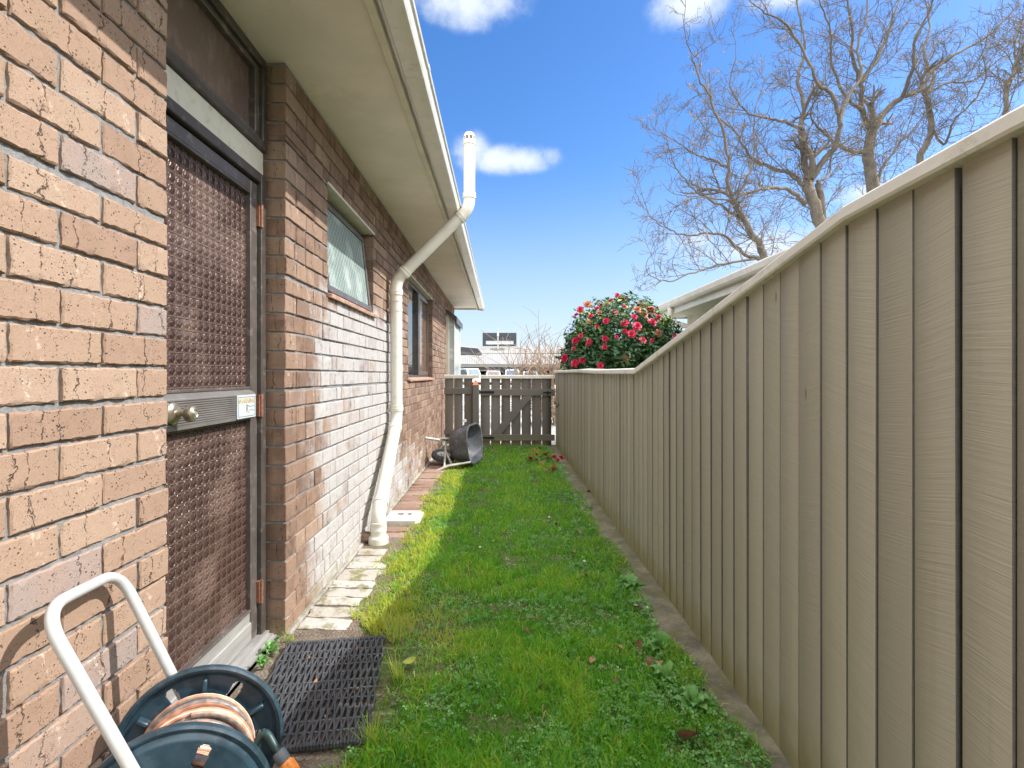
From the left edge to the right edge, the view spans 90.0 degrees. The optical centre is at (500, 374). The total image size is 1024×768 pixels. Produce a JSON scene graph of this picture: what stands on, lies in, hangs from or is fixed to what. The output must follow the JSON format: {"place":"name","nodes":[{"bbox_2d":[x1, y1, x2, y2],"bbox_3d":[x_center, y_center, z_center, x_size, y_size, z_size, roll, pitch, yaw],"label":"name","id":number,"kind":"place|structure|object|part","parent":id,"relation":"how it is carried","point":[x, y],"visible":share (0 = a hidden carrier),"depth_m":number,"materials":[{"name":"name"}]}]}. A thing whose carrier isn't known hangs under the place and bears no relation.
{"place":"outdoors","nodes":[
{"label":"outdoors","id":0,"kind":"place"},
{"bbox_2d":[227,445,450,767],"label":"soil","id":1,"kind":"structure","parent":0,"point":[308,758],"depth_m":2.09,"materials":[{"name":"brown soil"}]},
{"bbox_2d":[44,572,299,767],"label":"hose reel","id":2,"kind":"object","parent":1,"relation":"on","point":[204,721],"visible":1,"depth_m":1.20,"materials":[{"name":"blue plastic"}]},
{"bbox_2d":[256,653,271,668],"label":"weed","id":3,"kind":"object","parent":1,"relation":"on","point":[262,660],"visible":1,"depth_m":2.04,"materials":[{"name":"green plant"}]},
{"bbox_2d":[259,636,278,653],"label":"weed","id":4,"kind":"object","parent":1,"relation":"on","point":[270,645],"visible":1,"depth_m":2.15,"materials":[{"name":"green plant"}]},
{"bbox_2d":[282,628,298,642],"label":"grass tuft","id":5,"kind":"object","parent":1,"relation":"on","point":[292,638],"visible":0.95,"depth_m":2.26,"materials":[{"name":"green plant"}]},
{"bbox_2d":[255,635,385,751],"bbox_3d":[-0.668,1.153,1.905,0.424,0.019,0.658,0,0,-8],"label":"door mat","id":6,"kind":"object","parent":1,"relation":"on","point":[293,745],"depth_m":1.88,"materials":[{"name":"black rubber"}]},
{"bbox_2d":[297,617,352,629],"bbox_3d":[-0.824,1.188,2.414,0.234,0.053,0.115,1,-1,2],"label":"paver","id":7,"kind":"object","parent":1,"relation":"on","point":[308,623],"visible":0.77,"depth_m":2.39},
{"bbox_2d":[307,606,360,617],"bbox_3d":[-0.812,1.188,2.532,0.264,0.053,0.115,3,-1,-4],"label":"paver","id":8,"kind":"object","parent":1,"relation":"on","point":[324,612],"visible":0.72,"depth_m":2.51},
{"bbox_2d":[315,597,362,606],"bbox_3d":[-0.833,1.183,2.644,0.220,0.053,0.092,2,0,1],"label":"paver","id":9,"kind":"object","parent":1,"relation":"on","point":[334,601],"visible":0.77,"depth_m":2.62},
{"bbox_2d":[320,747,367,767],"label":"grass tuft","id":10,"kind":"object","parent":1,"relation":"on","point":[343,762],"visible":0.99,"depth_m":1.48,"materials":[{"name":"green plant"}]},
{"bbox_2d":[323,588,372,598],"bbox_3d":[-0.820,1.184,2.748,0.243,0.053,0.111,0,0,3],"label":"paver","id":11,"kind":"object","parent":1,"relation":"on","point":[349,593],"visible":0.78,"depth_m":2.73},
{"bbox_2d":[329,580,374,588],"bbox_3d":[-0.822,1.181,2.853,0.237,0.052,0.099,1,0,1],"label":"paver","id":12,"kind":"object","parent":1,"relation":"on","point":[350,584],"visible":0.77,"depth_m":2.83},
{"bbox_2d":[337,574,376,581],"bbox_3d":[-0.828,1.182,2.949,0.222,0.053,0.096,0,1,-2],"label":"paver","id":13,"kind":"object","parent":1,"relation":"on","point":[358,577],"visible":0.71,"depth_m":2.93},
{"bbox_2d":[341,568,384,574],"bbox_3d":[-0.811,1.190,3.049,0.262,0.053,0.095,1,0,0],"label":"paver","id":14,"kind":"object","parent":1,"relation":"on","point":[360,571],"visible":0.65,"depth_m":3.04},
{"bbox_2d":[361,531,370,541],"bbox_3d":[-0.921,1.143,3.622,0.143,0.075,0.090,0,0,-29],"label":"broken brick","id":15,"kind":"object","parent":1,"relation":"on","point":[366,535],"visible":0.24,"depth_m":3.57,"materials":[{"name":"brown brick"}]},
{"bbox_2d":[346,562,387,568],"bbox_3d":[-0.820,1.190,3.159,0.251,0.054,0.111,1,0,0],"label":"paver","id":16,"kind":"object","parent":1,"relation":"on","point":[360,565],"visible":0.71,"depth_m":3.13,"materials":[{"name":"beige concrete"}]},
{"bbox_2d":[352,555,383,561],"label":"paver","id":17,"kind":"object","parent":1,"relation":"on","point":[365,558],"visible":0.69,"depth_m":3.25,"materials":[{"name":"beige concrete"}]},
{"bbox_2d":[357,549,387,555],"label":"paver","id":18,"kind":"object","parent":1,"relation":"on","point":[369,552],"visible":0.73,"depth_m":3.37,"materials":[{"name":"beige concrete"}]},
{"bbox_2d":[386,532,406,537],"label":"paver","id":19,"kind":"object","parent":1,"relation":"on","point":[392,535],"visible":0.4,"depth_m":3.74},
{"bbox_2d":[386,527,409,532],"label":"paver","id":20,"kind":"object","parent":1,"relation":"on","point":[394,529],"visible":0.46,"depth_m":3.85,"materials":[{"name":"brick"}]},
{"bbox_2d":[386,511,423,523],"bbox_3d":[-0.782,1.187,4.185,0.285,0.076,0.310,0,0,0],"label":"drain cover","id":21,"kind":"object","parent":1,"relation":"on","point":[403,517],"visible":0.97,"depth_m":4.13,"materials":[{"name":"white plastic"}]},
{"bbox_2d":[395,504,419,507],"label":"paver","id":22,"kind":"object","parent":1,"relation":"on","point":[406,505],"visible":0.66,"depth_m":4.57,"materials":[{"name":"brick"}]},
{"bbox_2d":[398,501,422,504],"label":"paver","id":23,"kind":"object","parent":1,"relation":"on","point":[412,502],"visible":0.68,"depth_m":4.68,"materials":[{"name":"brick"}]},
{"bbox_2d":[404,492,428,495],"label":"paver","id":24,"kind":"object","parent":1,"relation":"on","point":[421,494],"visible":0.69,"depth_m":5.00,"materials":[{"name":"brick"}]},
{"bbox_2d":[408,488,428,490],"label":"paver","id":25,"kind":"object","parent":1,"relation":"on","point":[418,489],"visible":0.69,"depth_m":5.22,"materials":[{"name":"brown brick"}]},
{"bbox_2d":[408,491,428,492],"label":"paver","id":26,"kind":"object","parent":1,"relation":"on","point":[417,491],"visible":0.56,"depth_m":5.14,"materials":[{"name":"brown brick"}]},
{"bbox_2d":[412,482,433,484],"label":"paver","id":27,"kind":"object","parent":1,"relation":"on","point":[420,483],"visible":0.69,"depth_m":5.47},
{"bbox_2d":[416,479,435,480],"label":"paver","id":28,"kind":"object","parent":1,"relation":"on","point":[426,480],"visible":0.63,"depth_m":5.70,"materials":[{"name":"brown brick"}]},
{"bbox_2d":[418,476,439,478],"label":"paver","id":29,"kind":"object","parent":1,"relation":"on","point":[427,477],"visible":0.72,"depth_m":5.82,"materials":[{"name":"brown brick"}]},
{"bbox_2d":[419,474,440,476],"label":"paver","id":30,"kind":"object","parent":1,"relation":"on","point":[430,475],"visible":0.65,"depth_m":5.96,"materials":[{"name":"brown brick"}]},
{"bbox_2d":[423,470,443,472],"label":"paver","id":31,"kind":"object","parent":1,"relation":"on","point":[433,471],"visible":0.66,"depth_m":6.18,"materials":[{"name":"brown brick"}]},
{"bbox_2d":[425,419,482,469],"bbox_3d":[-0.535,0.895,6.641,0.876,0.612,0.618,0,0,-22],"label":"wheelbarrow","id":32,"kind":"object","parent":1,"relation":"on","point":[466,445],"visible":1,"depth_m":6.58,"materials":[{"name":"black plastic"}]},
{"bbox_2d":[447,385,555,444],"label":"driveway","id":33,"kind":"structure","parent":0,"point":[553,429],"depth_m":13.51,"materials":[{"name":"concrete"}]},
{"bbox_2d":[461,368,480,383],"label":"parked car","id":34,"kind":"object","parent":33,"relation":"on","point":[474,371],"visible":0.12,"depth_m":61.33,"materials":[{"name":"paint"}]},
{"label":"side window","id":35,"kind":"part","parent":34,"relation":"part of","materials":[{"name":"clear glass"}]},
{"bbox_2d":[461,347,481,355],"bbox_3d":[-2.237,-0.101,25.750,2.550,2.731,3.500,0,0,0],"label":"carport","id":36,"kind":"object","parent":33,"relation":"on","point":[466,351],"visible":0.18,"depth_m":24.00,"materials":[{"name":"plastic"}]},
{"bbox_2d":[486,371,500,384],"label":"parked van","id":37,"kind":"object","parent":33,"relation":"on","point":[497,372],"visible":0.17,"depth_m":59.92,"materials":[{"name":"paint"}]},
{"bbox_2d":[505,369,518,380],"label":"parked van","id":38,"kind":"object","parent":33,"relation":"on","point":[509,372],"depth_m":59.92,"materials":[{"name":"paint"}]},
{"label":"rear window","id":39,"kind":"part","parent":38,"relation":"part of","materials":[{"name":"white glass"}]},
{"bbox_2d":[317,384,778,767],"bbox_3d":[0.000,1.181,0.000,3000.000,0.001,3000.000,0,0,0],"label":"ground","id":40,"kind":"structure","parent":0,"point":[382,684],"depth_m":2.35,"materials":[{"name":"green plant"}]},
{"bbox_2d":[0,0,484,767],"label":"brick house","id":41,"kind":"structure","parent":40,"relation":"on","point":[238,280],"depth_m":1.87,"materials":[{"name":"brick"}]},
{"bbox_2d":[163,115,263,703],"bbox_3d":[-1.046,0.152,1.913,0.146,1.983,0.719,0,0,0],"label":"door","id":42,"kind":"structure","parent":41,"relation":"in","point":[213,591],"depth_m":1.91,"materials":[{"name":"brown metal"}]},
{"bbox_2d":[163,0,266,152],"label":"transom window","id":43,"kind":"structure","parent":41,"relation":"in","point":[206,47],"depth_m":1.98,"materials":[{"name":"glass"}]},
{"bbox_2d":[326,181,377,317],"bbox_3d":[-1.048,-0.758,3.393,0.225,0.652,1.065,0,0,0],"label":"window","id":44,"kind":"structure","parent":41,"relation":"in","point":[347,280],"depth_m":3.35,"materials":[{"name":"glass"}]},
{"bbox_2d":[407,275,434,381],"bbox_3d":[-1.018,-0.507,6.333,0.164,1.152,1.966,0,0,0],"label":"window","id":45,"kind":"structure","parent":41,"relation":"in","point":[418,298],"depth_m":6.39,"materials":[{"name":"glass"}]},
{"bbox_2d":[446,309,462,405],"bbox_3d":[-0.896,-0.277,9.780,0.241,1.785,1.440,0,0,0],"label":"bay window","id":46,"kind":"structure","parent":41,"relation":"in","point":[454,326],"depth_m":9.12,"materials":[{"name":"beige paint"}]},
{"bbox_2d":[444,375,479,443],"bbox_3d":[-0.640,0.569,8.451,0.590,1.145,0.087,0,0,0],"label":"fence panel","id":47,"kind":"object","parent":41,"relation":"attached to","point":[458,390],"visible":0.73,"depth_m":8.45,"materials":[{"name":"paint"}]},
{"bbox_2d":[345,710,398,749],"bbox_3d":[-0.414,1.127,1.601,0.167,0.105,0.169,0,0,23],"label":"grass tuft","id":48,"kind":"object","parent":40,"relation":"on","point":[371,732],"visible":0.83,"depth_m":1.63,"materials":[{"name":"green plant"}]},
{"bbox_2d":[373,613,412,643],"bbox_3d":[-0.476,1.120,2.284,0.190,0.118,0.170,0,0,21],"label":"grass tuft","id":49,"kind":"object","parent":40,"relation":"on","point":[394,635],"visible":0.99,"depth_m":2.27,"materials":[{"name":"green plant"}]},
{"bbox_2d":[378,649,409,682],"bbox_3d":[-0.403,1.121,1.970,0.172,0.116,0.120,0,0,30],"label":"grass tuft","id":50,"kind":"object","parent":40,"relation":"on","point":[398,673],"visible":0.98,"depth_m":1.98,"materials":[{"name":"green plant"}]},
{"bbox_2d":[392,507,420,510],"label":"paver","id":51,"kind":"object","parent":40,"relation":"on","point":[406,509],"visible":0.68,"depth_m":4.43,"materials":[{"name":"brick"}]},
{"bbox_2d":[403,654,417,663],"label":"fallen leaf","id":52,"kind":"object","parent":40,"relation":"on","point":[410,660],"visible":0.95,"depth_m":2.07,"materials":[{"name":"yellow plant"}]},
{"bbox_2d":[402,495,423,497],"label":"paver","id":53,"kind":"object","parent":40,"relation":"on","point":[412,496],"visible":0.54,"depth_m":4.91,"materials":[{"name":"brick"}]},
{"bbox_2d":[400,498,426,501],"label":"paver","id":54,"kind":"object","parent":40,"relation":"on","point":[413,499],"visible":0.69,"depth_m":4.78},
{"bbox_2d":[411,485,432,487],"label":"paver","id":55,"kind":"object","parent":40,"relation":"on","point":[422,486],"visible":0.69,"depth_m":5.35,"materials":[{"name":"brown brick"}]},
{"bbox_2d":[422,472,442,474],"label":"paver","id":56,"kind":"object","parent":40,"relation":"on","point":[433,473],"visible":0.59,"depth_m":6.08,"materials":[{"name":"brown brick"}]},
{"bbox_2d":[472,380,478,423],"bbox_3d":[-0.405,0.672,8.399,0.105,1.185,0.097,0,0,0],"label":"gate post","id":57,"kind":"object","parent":40,"relation":"on","point":[475,402],"visible":0.66,"depth_m":8.35,"materials":[{"name":"wood"}]},
{"bbox_2d":[479,375,554,445],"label":"wooden gate","id":58,"kind":"structure","parent":57,"relation":"attached to","point":[501,431],"depth_m":8.45,"materials":[{"name":"paint"}]},
{"bbox_2d":[461,329,571,383],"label":"workshop shed","id":59,"kind":"structure","parent":40,"relation":"on","point":[490,345],"depth_m":70.65,"materials":[{"name":"metal"}]},
{"bbox_2d":[461,306,581,425],"bbox_3d":[1.063,0.011,12.029,4.294,3.149,3.847,0,0,-39],"label":"bare shrub","id":60,"kind":"object","parent":40,"relation":"on","point":[544,372],"visible":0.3,"depth_m":11.76,"materials":[{"name":"brown plant"}]},
{"bbox_2d":[589,657,595,662],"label":"fallen leaf","id":61,"kind":"object","parent":40,"relation":"on","point":[591,659],"visible":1,"depth_m":2.06,"materials":[{"name":"brown plant"}]},
{"bbox_2d":[549,290,682,407],"bbox_3d":[1.995,-0.021,8.090,2.388,2.581,1.909,0,0,-32],"label":"camellia bush","id":62,"kind":"object","parent":40,"relation":"on","point":[630,346],"visible":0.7,"depth_m":7.53,"materials":[{"name":"green plant"}]},
{"bbox_2d":[616,573,644,590],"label":"weed","id":63,"kind":"object","parent":40,"relation":"on","point":[628,578],"visible":0.85,"depth_m":2.83,"materials":[{"name":"green plant"}]},
{"bbox_2d":[636,639,641,650],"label":"fallen leaf","id":64,"kind":"object","parent":40,"relation":"on","point":[638,641],"visible":0.92,"depth_m":2.18,"materials":[{"name":"brown plant"}]},
{"bbox_2d":[647,657,654,665],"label":"fallen leaf","id":65,"kind":"object","parent":40,"relation":"on","point":[649,660],"visible":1,"depth_m":2.04,"materials":[{"name":"brown plant"}]},
{"bbox_2d":[646,630,677,651],"bbox_3d":[0.684,1.139,2.195,0.120,0.066,0.162,0,0,41],"label":"weed","id":66,"kind":"object","parent":40,"relation":"on","point":[659,636],"visible":0.86,"depth_m":2.19,"materials":[{"name":"green plant"}]},
{"bbox_2d":[651,660,677,680],"bbox_3d":[0.634,1.140,1.980,0.096,0.064,0.119,0,0,-23],"label":"weed","id":67,"kind":"object","parent":40,"relation":"on","point":[660,669],"visible":0.97,"depth_m":1.97,"materials":[{"name":"green plant"}]},
{"bbox_2d":[545,446,792,767],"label":"concrete strip","id":68,"kind":"object","parent":40,"relation":"on","point":[672,621],"visible":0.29,"depth_m":2.26,"materials":[{"name":"grey concrete"}]},
{"bbox_2d":[554,104,1023,767],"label":"boundary fence","id":69,"kind":"object","parent":68,"relation":"on","point":[798,468],"visible":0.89,"depth_m":1.24,"materials":[{"name":"metal"}]},
{"bbox_2d":[672,725,700,738],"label":"fallen leaf","id":70,"kind":"object","parent":40,"relation":"on","point":[685,734],"visible":0.97,"depth_m":1.62,"materials":[{"name":"brown plant"}]},
{"bbox_2d":[672,684,714,714],"bbox_3d":[0.682,1.136,1.800,0.115,0.071,0.124,0,0,-28],"label":"weed","id":71,"kind":"object","parent":40,"relation":"on","point":[692,692],"visible":0.94,"depth_m":1.80,"materials":[{"name":"green plant"}]},
{"bbox_2d":[618,0,819,292],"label":"bare tree","id":72,"kind":"object","parent":40,"relation":"on","point":[740,215],"visible":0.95,"depth_m":15.26,"materials":[{"name":"brown plant"}]},
{"bbox_2d":[653,246,791,328],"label":"neighbour house","id":73,"kind":"structure","parent":40,"relation":"on","point":[692,306],"depth_m":7.59,"materials":[{"name":"white painted wood"},{"name":"painted metal"}]},
{"bbox_2d":[660,0,937,251],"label":"bare tree","id":74,"kind":"object","parent":40,"relation":"on","point":[811,170],"visible":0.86,"depth_m":16.82,"materials":[{"name":"brown plant"}]},
{"bbox_2d":[786,0,1023,208],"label":"bare tree","id":75,"kind":"object","parent":40,"relation":"on","point":[872,180],"visible":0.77,"depth_m":18.80,"materials":[{"name":"brown plant"}]},
{"bbox_2d":[861,0,1023,184],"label":"bare tree","id":76,"kind":"object","parent":40,"relation":"on","point":[926,144],"visible":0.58,"depth_m":20.89,"materials":[{"name":"brown plant"}]},
{"bbox_2d":[955,0,1023,130],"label":"bare tree","id":77,"kind":"object","parent":40,"relation":"on","point":[1016,68],"visible":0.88,"depth_m":16.01,"materials":[{"name":"brown plant"}]},
{"bbox_2d":[414,0,1023,345],"label":"sky","id":78,"kind":"structure","parent":0,"point":[548,91],"materials":[{"name":"blue"}]}
]}

